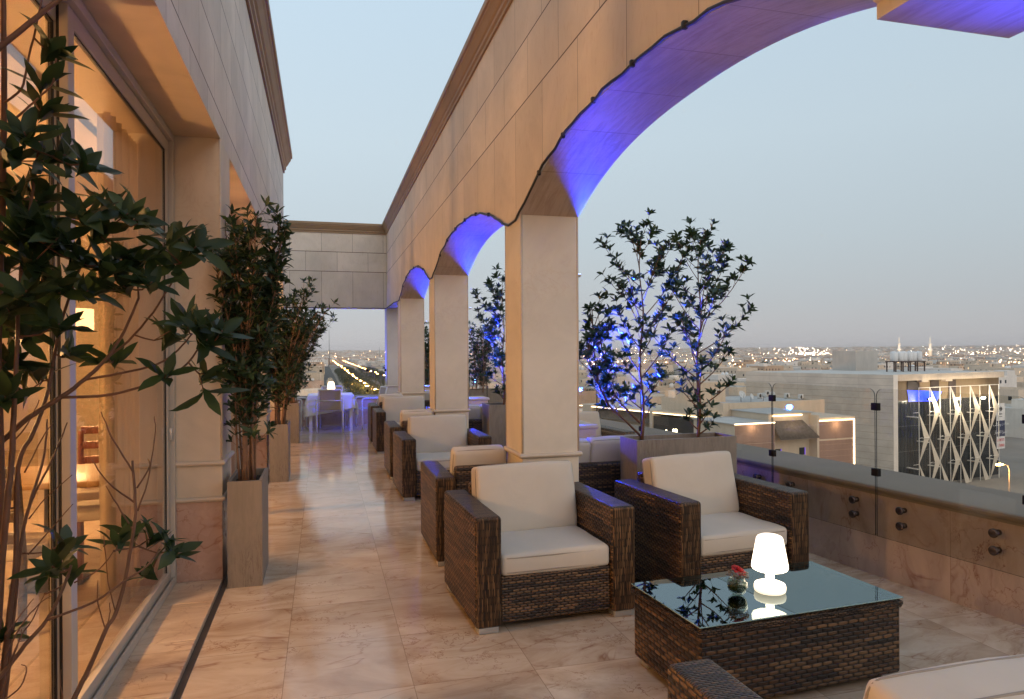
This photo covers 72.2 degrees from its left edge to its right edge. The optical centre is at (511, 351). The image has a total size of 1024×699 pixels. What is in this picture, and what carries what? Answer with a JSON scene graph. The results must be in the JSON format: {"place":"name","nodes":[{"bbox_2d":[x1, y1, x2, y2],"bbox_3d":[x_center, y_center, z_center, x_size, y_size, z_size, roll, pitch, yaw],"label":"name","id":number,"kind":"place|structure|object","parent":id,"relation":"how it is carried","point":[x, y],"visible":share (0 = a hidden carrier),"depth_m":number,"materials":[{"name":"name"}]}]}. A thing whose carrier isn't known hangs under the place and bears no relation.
{"place":"outdoors","nodes":[
{"label":"outdoors","id":0,"kind":"place"},
{"bbox_2d":[0,448,150,698],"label":"interior floor","id":1,"kind":"structure","parent":0,"point":[34,657],"depth_m":4.26,"materials":[{"name":"tile"}]},
{"bbox_2d":[5,466,49,641],"bbox_3d":[-2.949,1.123,4.096,0.480,0.980,0.512,0,0,-1],"label":"interior chair","id":2,"kind":"object","parent":1,"relation":"on","point":[31,540],"visible":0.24,"depth_m":3.91,"materials":[{"name":"brown wood"}]},
{"bbox_2d":[5,463,98,593],"bbox_3d":[-3.238,1.234,4.925,0.840,0.760,0.840,0,0,-15],"label":"interior table","id":3,"kind":"object","parent":1,"relation":"on","point":[87,475],"visible":0.3,"depth_m":4.84,"materials":[{"name":"brown wood"}]},
{"bbox_2d":[77,426,98,501],"bbox_3d":[-3.386,1.126,5.844,0.480,0.980,0.512,0,0,-21],"label":"interior chair","id":4,"kind":"object","parent":1,"relation":"on","point":[87,493],"visible":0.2,"depth_m":5.96,"materials":[{"name":"red wood"}]},
{"bbox_2d":[77,499,99,584],"bbox_3d":[-2.917,1.123,5.174,0.512,0.980,0.480,0,0,-31],"label":"interior chair","id":5,"kind":"object","parent":1,"relation":"on","point":[88,510],"visible":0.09,"depth_m":4.89,"materials":[{"name":"red wood"}]},
{"bbox_2d":[301,378,323,388],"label":"flat roofed house","id":6,"kind":"structure","parent":0,"point":[313,383],"depth_m":437.27,"materials":[{"name":"beige concrete"}]},
{"bbox_2d":[305,366,321,372],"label":"flat roofed house","id":7,"kind":"structure","parent":0,"point":[314,368],"depth_m":658.73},
{"bbox_2d":[324,365,338,385],"bbox_3d":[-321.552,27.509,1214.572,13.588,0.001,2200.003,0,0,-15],"label":"boulevard road","id":8,"kind":"structure","parent":0,"point":[329,376],"depth_m":730.40,"materials":[{"name":"asphalt"}]},
{"bbox_2d":[470,382,502,388],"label":"flat roofed house","id":9,"kind":"structure","parent":0,"point":[491,384],"depth_m":343.09,"materials":[{"name":"beige concrete"}]},
{"bbox_2d":[478,365,505,382],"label":"flat roofed house","id":10,"kind":"structure","parent":0,"point":[498,370],"depth_m":500.69,"materials":[{"name":"beige concrete"}]},
{"bbox_2d":[489,374,505,383],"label":"flat roofed house","id":11,"kind":"structure","parent":0,"point":[499,378],"depth_m":379.70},
{"bbox_2d":[579,379,590,385],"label":"flat roofed house","id":12,"kind":"structure","parent":0,"point":[582,382],"depth_m":407.96,"materials":[{"name":"beige concrete"}]},
{"bbox_2d":[181,424,1023,698],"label":"terrace floor","id":13,"kind":"structure","parent":0,"point":[352,597],"depth_m":4.05,"materials":[{"name":"tile"}]},
{"bbox_2d":[173,477,269,698],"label":"drain channel","id":14,"kind":"object","parent":13,"relation":"in","point":[189,667],"visible":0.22,"depth_m":3.87,"materials":[{"name":"metal"}]},
{"bbox_2d":[227,468,268,588],"bbox_3d":[-1.902,1.249,5.078,0.225,0.725,0.560,0,0,-15],"label":"concrete planter","id":15,"kind":"object","parent":13,"relation":"on","point":[247,538],"visible":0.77,"depth_m":4.81,"materials":[{"name":"concrete"}]},
{"bbox_2d":[205,195,295,480],"bbox_3d":[-1.873,-0.078,5.068,0.628,2.060,0.892,0,0,-15],"label":"potted shrub","id":16,"kind":"object","parent":15,"relation":"in","point":[259,322],"visible":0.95,"depth_m":4.96,"materials":[{"name":"green plant"}]},
{"bbox_2d":[269,420,290,481],"bbox_3d":[-2.969,1.260,8.995,0.225,0.715,0.560,0,0,-15],"label":"concrete planter","id":17,"kind":"object","parent":13,"relation":"on","point":[279,459],"visible":0.8,"depth_m":8.73,"materials":[{"name":"concrete"}]},
{"bbox_2d":[267,276,339,423],"bbox_3d":[-2.794,-0.016,9.015,1.037,1.968,0.848,0,0,35],"label":"potted shrub","id":18,"kind":"object","parent":17,"relation":"in","point":[287,370],"visible":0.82,"depth_m":8.91,"materials":[{"name":"green plant"}]},
{"bbox_2d":[286,401,299,443],"bbox_3d":[-3.960,1.269,12.705,0.225,0.710,0.560,0,0,-15],"label":"concrete planter","id":19,"kind":"object","parent":13,"relation":"on","point":[293,414],"visible":0.81,"depth_m":12.44,"materials":[{"name":"concrete"}]},
{"bbox_2d":[273,308,337,402],"bbox_3d":[-3.775,0.044,12.811,1.188,1.859,1.559,0,0,-15],"label":"potted shrub","id":20,"kind":"object","parent":19,"relation":"in","point":[305,354],"visible":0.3,"depth_m":12.65,"materials":[{"name":"green plant"}]},
{"bbox_2d":[295,397,306,430],"bbox_3d":[-4.615,1.191,14.656,0.583,0.878,0.554,0,0,-5],"label":"dining chair","id":21,"kind":"object","parent":13,"relation":"on","point":[300,399],"visible":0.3,"depth_m":14.42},
{"bbox_2d":[315,389,343,432],"bbox_3d":[-3.715,1.185,14.310,0.554,0.878,0.583,0,0,-15],"label":"dining chair","id":22,"kind":"object","parent":13,"relation":"on","point":[330,399],"visible":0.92,"depth_m":14.10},
{"bbox_2d":[309,409,352,431],"bbox_3d":[-3.798,1.255,14.717,0.880,0.735,0.840,0,0,-15],"label":"dining table","id":23,"kind":"object","parent":13,"relation":"on","point":[350,418],"visible":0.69,"depth_m":14.43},
{"bbox_2d":[303,392,357,417],"bbox_3d":[-3.798,1.130,14.716,1.090,0.492,1.052,0,0,-15],"label":"tablecloth","id":24,"kind":"object","parent":23,"relation":"on","point":[309,406],"visible":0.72,"depth_m":14.24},
{"bbox_2d":[319,385,345,427],"bbox_3d":[-3.918,1.187,15.311,0.554,0.878,0.583,0,0,-15],"label":"dining chair","id":25,"kind":"object","parent":13,"relation":"on","point":[336,387],"visible":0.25,"depth_m":15.11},
{"bbox_2d":[289,394,377,425],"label":"end parapet","id":26,"kind":"structure","parent":13,"relation":"on","point":[333,418],"depth_m":15.59,"materials":[{"name":"beige stone"}]},
{"bbox_2d":[424,322,429,384],"bbox_3d":[-1.938,0.088,16.653,0.764,1.909,0.856,0,0,-15],"label":"potted bush","id":27,"kind":"object","parent":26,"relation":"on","point":[426,353],"visible":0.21,"depth_m":16.52,"materials":[{"name":"green plant"}]},
{"bbox_2d":[355,386,387,429],"bbox_3d":[-2.998,1.181,14.990,0.583,0.878,0.554,0,0,-27],"label":"dining chair","id":28,"kind":"object","parent":13,"relation":"on","point":[383,390],"visible":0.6,"depth_m":15.00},
{"bbox_2d":[368,393,402,443],"bbox_3d":[-2.300,1.182,12.770,0.585,0.864,0.860,0,0,-15],"label":"wicker corner armchair","id":29,"kind":"object","parent":13,"relation":"on","point":[371,406],"visible":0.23,"depth_m":12.45,"materials":[{"name":"beige fabric"}]},
{"bbox_2d":[384,308,397,393],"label":"stone pillar","id":30,"kind":"structure","parent":13,"relation":"on","point":[391,346],"depth_m":15.85,"materials":[{"name":"stone"}]},
{"bbox_2d":[372,396,428,453],"bbox_3d":[-1.766,1.179,11.599,1.000,0.864,0.860,0,0,-15],"label":"wicker armchair","id":31,"kind":"object","parent":13,"relation":"on","point":[391,408],"visible":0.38,"depth_m":11.65,"materials":[{"name":"beige fabric"}]},
{"bbox_2d":[384,409,433,479],"bbox_3d":[-1.362,1.176,9.294,0.585,0.864,0.860,0,0,-15],"label":"wicker corner armchair","id":32,"kind":"object","parent":13,"relation":"on","point":[390,427],"visible":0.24,"depth_m":8.99,"materials":[{"name":"wicker"}]},
{"bbox_2d":[397,299,425,405],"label":"stone pillar","id":33,"kind":"structure","parent":13,"relation":"on","point":[411,361],"depth_m":13.08,"materials":[{"name":"stone"}]},
{"bbox_2d":[425,390,429,406],"bbox_3d":[-1.613,1.177,14.064,1.350,0.866,0.720,0,0,-15],"label":"wicker sofa","id":34,"kind":"object","parent":13,"relation":"on","point":[427,399],"visible":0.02,"depth_m":13.79,"materials":[{"name":"beige fabric"}]},
{"bbox_2d":[393,414,491,500],"bbox_3d":[-0.818,1.173,8.084,1.000,0.864,0.860,0,0,-16],"label":"wicker armchair","id":35,"kind":"object","parent":13,"relation":"on","point":[428,438],"visible":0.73,"depth_m":8.11,"materials":[{"name":"wicker"}]},
{"bbox_2d":[428,275,470,428],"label":"stone pillar","id":36,"kind":"structure","parent":13,"relation":"on","point":[448,345],"depth_m":9.13,"materials":[{"name":"stone"}]},
{"bbox_2d":[421,445,505,565],"bbox_3d":[-0.395,1.171,5.713,0.585,0.864,0.860,0,0,-15],"label":"wicker corner armchair","id":37,"kind":"object","parent":13,"relation":"on","point":[438,479],"visible":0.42,"depth_m":5.41,"materials":[{"name":"wicker"}]},
{"bbox_2d":[469,404,481,431],"bbox_3d":[-0.497,1.170,10.118,1.350,0.866,0.720,0,0,-15],"label":"wicker sofa","id":38,"kind":"object","parent":13,"relation":"on","point":[475,417],"visible":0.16,"depth_m":9.85,"materials":[{"name":"beige fabric"}]},
{"bbox_2d":[469,396,489,404],"bbox_3d":[-0.605,1.146,10.710,0.450,0.915,0.450,0,0,-15],"label":"stone pedestal","id":39,"kind":"object","parent":13,"relation":"on","point":[478,400],"visible":0.21,"depth_m":10.53,"materials":[{"name":"stone"}]},
{"bbox_2d":[469,388,505,402],"bbox_3d":[-0.524,1.143,12.907,0.900,0.920,0.350,0,0,-15],"label":"concrete planter","id":40,"kind":"object","parent":13,"relation":"on","point":[493,397],"visible":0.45,"depth_m":12.76,"materials":[{"name":"concrete"}]},
{"bbox_2d":[468,316,500,390],"bbox_3d":[-0.562,0.010,12.921,0.754,1.451,0.905,0,0,-45],"label":"potted bush","id":41,"kind":"object","parent":40,"relation":"on","point":[482,360],"visible":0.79,"depth_m":12.84,"materials":[{"name":"green plant"}]},
{"bbox_2d":[482,402,506,454],"bbox_3d":[-0.112,1.151,9.497,0.500,0.900,0.420,0,0,-15],"label":"concrete planter","id":42,"kind":"object","parent":13,"relation":"on","point":[494,421],"visible":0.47,"depth_m":9.27,"materials":[{"name":"concrete"}]},
{"bbox_2d":[470,263,505,404],"bbox_3d":[-0.147,-0.213,9.519,0.910,1.990,0.949,0,0,-15],"label":"potted tree","id":43,"kind":"object","parent":42,"relation":"in","point":[496,320],"visible":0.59,"depth_m":9.44,"materials":[{"name":"green plant"}]},
{"bbox_2d":[444,460,634,634],"bbox_3d":[0.143,1.167,4.506,1.000,0.864,0.860,0,0,-18],"label":"wicker armchair","id":44,"kind":"object","parent":13,"relation":"on","point":[530,540],"visible":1,"depth_m":4.22,"materials":[{"name":"wicker"}]},
{"bbox_2d":[503,214,582,481],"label":"stone pillar","id":45,"kind":"structure","parent":13,"relation":"on","point":[542,332],"depth_m":5.18,"materials":[{"name":"stone"}]},
{"bbox_2d":[382,0,1023,307],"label":"arcade wall","id":46,"kind":"structure","parent":45,"relation":"on","point":[527,80],"depth_m":4.58,"materials":[{"name":"stone"}]},
{"bbox_2d":[284,220,386,308],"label":"end wall","id":47,"kind":"structure","parent":46,"relation":"attached to","point":[344,263],"depth_m":15.54,"materials":[{"name":"stone"}]},
{"bbox_2d":[384,0,739,308],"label":"light cable","id":48,"kind":"object","parent":46,"relation":"attached to","point":[685,24],"visible":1,"depth_m":3.65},
{"bbox_2d":[506,435,636,497],"bbox_3d":[0.615,1.163,6.192,1.350,0.866,0.720,0,0,-15],"label":"wicker sofa","id":49,"kind":"object","parent":13,"relation":"on","point":[599,464],"visible":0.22,"depth_m":5.94,"materials":[{"name":"wicker"}]},
{"bbox_2d":[579,420,598,438],"bbox_3d":[0.546,1.139,6.713,0.450,0.915,0.450,0,0,-15],"label":"stone pedestal","id":50,"kind":"object","parent":13,"relation":"on","point":[587,429],"visible":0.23,"depth_m":6.55,"materials":[{"name":"stone"}]},
{"bbox_2d":[579,411,634,435],"bbox_3d":[0.826,1.163,8.404,1.000,0.864,0.860,0,0,-21],"label":"wicker armchair","id":51,"kind":"object","parent":13,"relation":"on","point":[593,417],"visible":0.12,"depth_m":8.59,"materials":[{"name":"beige fabric"}]},
{"bbox_2d":[620,432,736,480],"bbox_3d":[1.367,1.142,5.763,0.900,0.900,0.300,0,0,-17],"label":"concrete trough","id":52,"kind":"object","parent":13,"relation":"on","point":[635,451],"visible":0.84,"depth_m":5.64,"materials":[{"name":"concrete"}]},
{"bbox_2d":[579,208,692,439],"bbox_3d":[0.962,-0.204,5.737,1.063,1.959,0.720,0,0,7],"label":"potted tree","id":53,"kind":"object","parent":52,"relation":"on","point":[600,332],"visible":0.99,"depth_m":5.70,"materials":[{"name":"green plant"}]},
{"bbox_2d":[643,216,757,436],"bbox_3d":[1.579,-0.182,5.873,0.835,1.909,0.972,0,0,42],"label":"potted tree","id":54,"kind":"object","parent":52,"relation":"on","point":[719,289],"visible":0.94,"depth_m":5.80,"materials":[{"name":"green plant"}]},
{"bbox_2d":[614,451,808,581],"bbox_3d":[1.357,1.159,4.880,1.000,0.866,0.860,0,0,-20],"label":"wicker armchair","id":55,"kind":"object","parent":13,"relation":"on","point":[700,513],"visible":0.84,"depth_m":4.66,"materials":[{"name":"wicker"}]},
{"bbox_2d":[631,561,902,697],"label":"coffee table","id":56,"kind":"object","parent":13,"relation":"on","point":[815,625],"visible":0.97,"depth_m":3.29,"materials":[{"name":"brown wicker"}]},
{"bbox_2d":[726,565,748,595],"bbox_3d":[1.105,1.119,3.440,0.110,0.137,0.109,0,0,-15],"label":"flower vase","id":57,"kind":"object","parent":56,"relation":"on","point":[736,586],"visible":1,"depth_m":3.42,"materials":[{"name":"clear glass"}]},
{"bbox_2d":[751,533,788,595],"bbox_3d":[1.278,1.047,3.482,0.174,0.280,0.174,0,0,-15],"label":"table lamp","id":58,"kind":"object","parent":56,"relation":"on","point":[769,558],"visible":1,"depth_m":3.42,"materials":[{"name":"white"}]},
{"bbox_2d":[600,419,1023,625],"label":"parapet","id":59,"kind":"structure","parent":13,"relation":"on","point":[955,520],"depth_m":4.75,"materials":[{"name":"beige stone"}]},
{"bbox_2d":[699,379,775,482],"bbox_3d":[2.006,0.776,6.337,0.058,1.033,1.042,0,0,-22],"label":"glass panel","id":60,"kind":"object","parent":59,"relation":"attached to","point":[771,397],"visible":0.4,"depth_m":5.88,"materials":[{"name":"glass"}]},
{"bbox_2d":[772,383,880,534],"bbox_3d":[2.381,0.774,5.388,0.058,1.033,1.042,0,0,-22],"label":"glass panel","id":61,"kind":"object","parent":59,"relation":"attached to","point":[875,472],"visible":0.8,"depth_m":4.94,"materials":[{"name":"glass"}]},
{"bbox_2d":[876,389,1023,577],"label":"glass panel","id":62,"kind":"object","parent":59,"relation":"attached to","point":[993,533],"visible":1,"depth_m":4.42,"materials":[{"name":"glass"}]},
{"bbox_2d":[668,652,1023,698],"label":"wicker sofa","id":63,"kind":"object","parent":13,"relation":"on","point":[999,677],"visible":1,"depth_m":1.61,"materials":[{"name":"beige fabric"}]},
{"bbox_2d":[594,373,625,385],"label":"flat roofed house","id":64,"kind":"structure","parent":0,"point":[616,378],"depth_m":379.45,"materials":[{"name":"beige concrete"}]},
{"bbox_2d":[611,388,664,402],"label":"flat roofed house","id":65,"kind":"structure","parent":0,"point":[637,397],"depth_m":239.22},
{"bbox_2d":[618,372,658,393],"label":"flat roofed house","id":66,"kind":"structure","parent":0,"point":[629,379],"depth_m":310.77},
{"bbox_2d":[269,0,1023,350],"label":"sky","id":67,"kind":"structure","parent":0,"point":[870,170],"materials":[{"name":"blue"}]},
{"bbox_2d":[644,390,674,404],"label":"flat roofed house","id":68,"kind":"structure","parent":0,"point":[668,394],"depth_m":224.24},
{"bbox_2d":[646,365,673,378],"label":"flat roofed house","id":69,"kind":"structure","parent":0,"point":[670,368],"depth_m":461.83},
{"bbox_2d":[329,348,1023,493],"bbox_3d":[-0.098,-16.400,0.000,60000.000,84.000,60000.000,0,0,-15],"label":"ground","id":70,"kind":"structure","parent":0,"point":[1011,454],"depth_m":149.04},
{"bbox_2d":[296,388,320,395],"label":"flat roofed house","id":71,"kind":"structure","parent":70,"relation":"on","point":[303,392],"depth_m":322.92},
{"bbox_2d":[304,373,323,379],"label":"flat roofed house","id":72,"kind":"structure","parent":70,"relation":"on","point":[317,376],"depth_m":514.01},
{"bbox_2d":[579,389,606,408],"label":"flat roofed house","id":73,"kind":"structure","parent":70,"relation":"on","point":[586,397],"depth_m":264.70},
{"bbox_2d":[579,402,711,432],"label":"villa wing","id":74,"kind":"structure","parent":70,"relation":"on","point":[657,417],"depth_m":114.17,"materials":[{"name":"concrete"}]},
{"bbox_2d":[646,383,674,393],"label":"flat roofed house","id":75,"kind":"structure","parent":70,"relation":"on","point":[671,386],"depth_m":291.69,"materials":[{"name":"beige concrete"}]},
{"bbox_2d":[304,345,1023,374],"bbox_3d":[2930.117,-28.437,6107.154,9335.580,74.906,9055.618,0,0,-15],"label":"distant city","id":76,"kind":"object","parent":70,"relation":"on","point":[986,353],"visible":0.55,"depth_m":2162.35},
{"bbox_2d":[669,364,693,367],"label":"flat roofed house","id":77,"kind":"structure","parent":70,"relation":"on","point":[683,365],"depth_m":588.54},
{"bbox_2d":[731,360,753,366],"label":"flat roofed house","id":78,"kind":"structure","parent":70,"relation":"on","point":[743,363],"depth_m":700.83,"materials":[{"name":"beige concrete"}]},
{"bbox_2d":[661,381,824,419],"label":"apartment block","id":79,"kind":"structure","parent":70,"relation":"on","point":[679,402],"depth_m":107.47,"materials":[{"name":"beige concrete"}]},
{"bbox_2d":[736,370,760,377],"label":"flat roofed house","id":80,"kind":"structure","parent":70,"relation":"on","point":[741,374],"depth_m":396.58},
{"bbox_2d":[692,408,854,463],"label":"villa building","id":81,"kind":"structure","parent":70,"relation":"on","point":[829,436],"depth_m":95.72,"materials":[{"name":"brown"}]},
{"bbox_2d":[746,370,1003,482],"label":"office building","id":82,"kind":"structure","parent":70,"relation":"on","point":[943,434],"depth_m":134.18,"materials":[{"name":"concrete"}]},
{"bbox_2d":[832,351,877,370],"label":"roof room","id":83,"kind":"object","parent":82,"relation":"on","point":[855,360],"visible":0.86,"depth_m":155.71,"materials":[{"name":"concrete"}]},
{"bbox_2d":[885,361,925,371],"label":"tank stand","id":84,"kind":"object","parent":82,"relation":"on","point":[902,366],"visible":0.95,"depth_m":145.87,"materials":[{"name":"brown metal"}]},
{"bbox_2d":[890,351,897,360],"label":"water tank","id":85,"kind":"object","parent":84,"relation":"on","point":[893,355],"visible":0.97,"depth_m":144.67,"materials":[{"name":"white plastic"}]},
{"bbox_2d":[995,403,1006,448],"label":"banner","id":86,"kind":"object","parent":82,"relation":"attached to","point":[1002,432],"visible":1,"depth_m":140.81,"materials":[{"name":"white plastic"}]},
{"bbox_2d":[663,375,703,385],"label":"flat roofed house","id":87,"kind":"structure","parent":0,"point":[666,382],"depth_m":366.15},
{"bbox_2d":[674,366,700,375],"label":"flat roofed house","id":88,"kind":"structure","parent":0,"point":[680,372],"depth_m":471.90,"materials":[{"name":"white concrete"}]},
{"bbox_2d":[694,365,725,371],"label":"flat roofed house","id":89,"kind":"structure","parent":0,"point":[707,369],"depth_m":480.02,"materials":[{"name":"white concrete"}]},
{"bbox_2d":[704,372,735,381],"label":"flat roofed house","id":90,"kind":"structure","parent":0,"point":[718,377],"depth_m":410.60,"materials":[{"name":"white concrete"}]},
{"bbox_2d":[726,385,745,396],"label":"flat roofed house","id":91,"kind":"structure","parent":0,"point":[731,390],"depth_m":231.72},
{"bbox_2d":[716,367,757,373],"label":"flat roofed house","id":92,"kind":"structure","parent":0,"point":[731,370],"depth_m":461.35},
{"bbox_2d":[749,363,783,370],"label":"flat roofed house","id":93,"kind":"structure","parent":0,"point":[763,366],"depth_m":508.85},
{"bbox_2d":[773,362,797,365],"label":"flat roofed house","id":94,"kind":"structure","parent":0,"point":[786,363],"depth_m":683.34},
{"bbox_2d":[801,362,829,369],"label":"flat roofed house","id":95,"kind":"structure","parent":0,"point":[817,365],"depth_m":536.65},
{"bbox_2d":[918,368,962,370],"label":"flat roofed house","id":96,"kind":"structure","parent":0,"point":[951,369],"depth_m":421.53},
{"bbox_2d":[938,358,959,364],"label":"flat roofed house","id":97,"kind":"structure","parent":0,"point":[948,361],"depth_m":721.67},
{"bbox_2d":[961,358,983,364],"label":"flat roofed house","id":98,"kind":"structure","parent":0,"point":[968,361],"depth_m":704.47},
{"bbox_2d":[969,363,1008,370],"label":"flat roofed house","id":99,"kind":"structure","parent":0,"point":[987,366],"depth_m":452.92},
{"bbox_2d":[979,370,1016,386],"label":"flat roofed house","id":100,"kind":"structure","parent":0,"point":[1009,379],"depth_m":305.23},
{"bbox_2d":[991,366,1023,374],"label":"flat roofed house","id":101,"kind":"structure","parent":0,"point":[1018,371],"depth_m":417.41,"materials":[{"name":"beige concrete"}]},
{"bbox_2d":[999,386,1023,403],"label":"flat roofed house","id":102,"kind":"structure","parent":0,"point":[1013,392],"depth_m":246.12,"materials":[{"name":"beige concrete"}]},
{"bbox_2d":[1005,398,1023,437],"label":"flat roofed house","id":103,"kind":"structure","parent":0,"point":[1014,412],"depth_m":203.39,"materials":[{"name":"concrete"}]},
{"bbox_2d":[1017,376,1023,386],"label":"flat roofed house","id":104,"kind":"structure","parent":0,"point":[1020,381],"depth_m":322.23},
{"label":"terrace slab","id":105,"kind":"structure","parent":0,"visible":0},
{"bbox_2d":[2,0,291,698],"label":"hotel facade","id":106,"kind":"structure","parent":105,"relation":"on","point":[188,94],"depth_m":4.77,"materials":[{"name":"stone"}]},
{"bbox_2d":[0,39,97,268],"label":"interior ceiling","id":107,"kind":"structure","parent":106,"relation":"attached to","point":[85,135],"depth_m":4.56,"materials":[{"name":"paint"}]},
{"bbox_2d":[76,308,93,329],"bbox_3d":[-4.031,-0.813,6.475,0.300,1.235,0.300,0,0,-15],"label":"pendant lamp","id":108,"kind":"object","parent":107,"relation":"hanging from","point":[88,317],"visible":0.25,"depth_m":6.42,"materials":[{"name":"yellow"}]},
{"bbox_2d":[30,0,176,698],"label":"window","id":109,"kind":"structure","parent":106,"relation":"in","point":[71,19],"depth_m":3.14,"materials":[{"name":"beige metal"}]},
{"bbox_2d":[97,111,139,623],"bbox_3d":[-2.452,0.095,4.408,0.091,2.980,0.690,0,0,-15],"label":"sheer curtain","id":110,"kind":"object","parent":106,"relation":"hanging from","point":[116,145],"visible":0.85,"depth_m":4.17,"materials":[{"name":"fabric"}]},
{"bbox_2d":[230,225,241,475],"bbox_3d":[-2.957,0.054,7.006,0.110,3.068,3.548,0,0,-15],"label":"window","id":111,"kind":"structure","parent":106,"relation":"in","point":[233,447],"depth_m":8.33,"materials":[{"name":"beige glass"}]},
{"bbox_2d":[103,579,221,698],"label":"stone threshold floor strip","id":112,"kind":"structure","parent":105,"relation":"on","point":[155,665],"depth_m":3.78,"materials":[{"name":"stone"}]},
{"bbox_3d":[-0.841,1.243,1.149,0.225,0.725,0.560,0,0,-15],"label":"concrete planter","id":113,"kind":"object","parent":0,"visible":0},
{"bbox_2d":[0,0,254,698],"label":"potted plant","id":114,"kind":"object","parent":113,"relation":"in","point":[28,227],"visible":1,"depth_m":1.73,"materials":[{"name":"green plant"}]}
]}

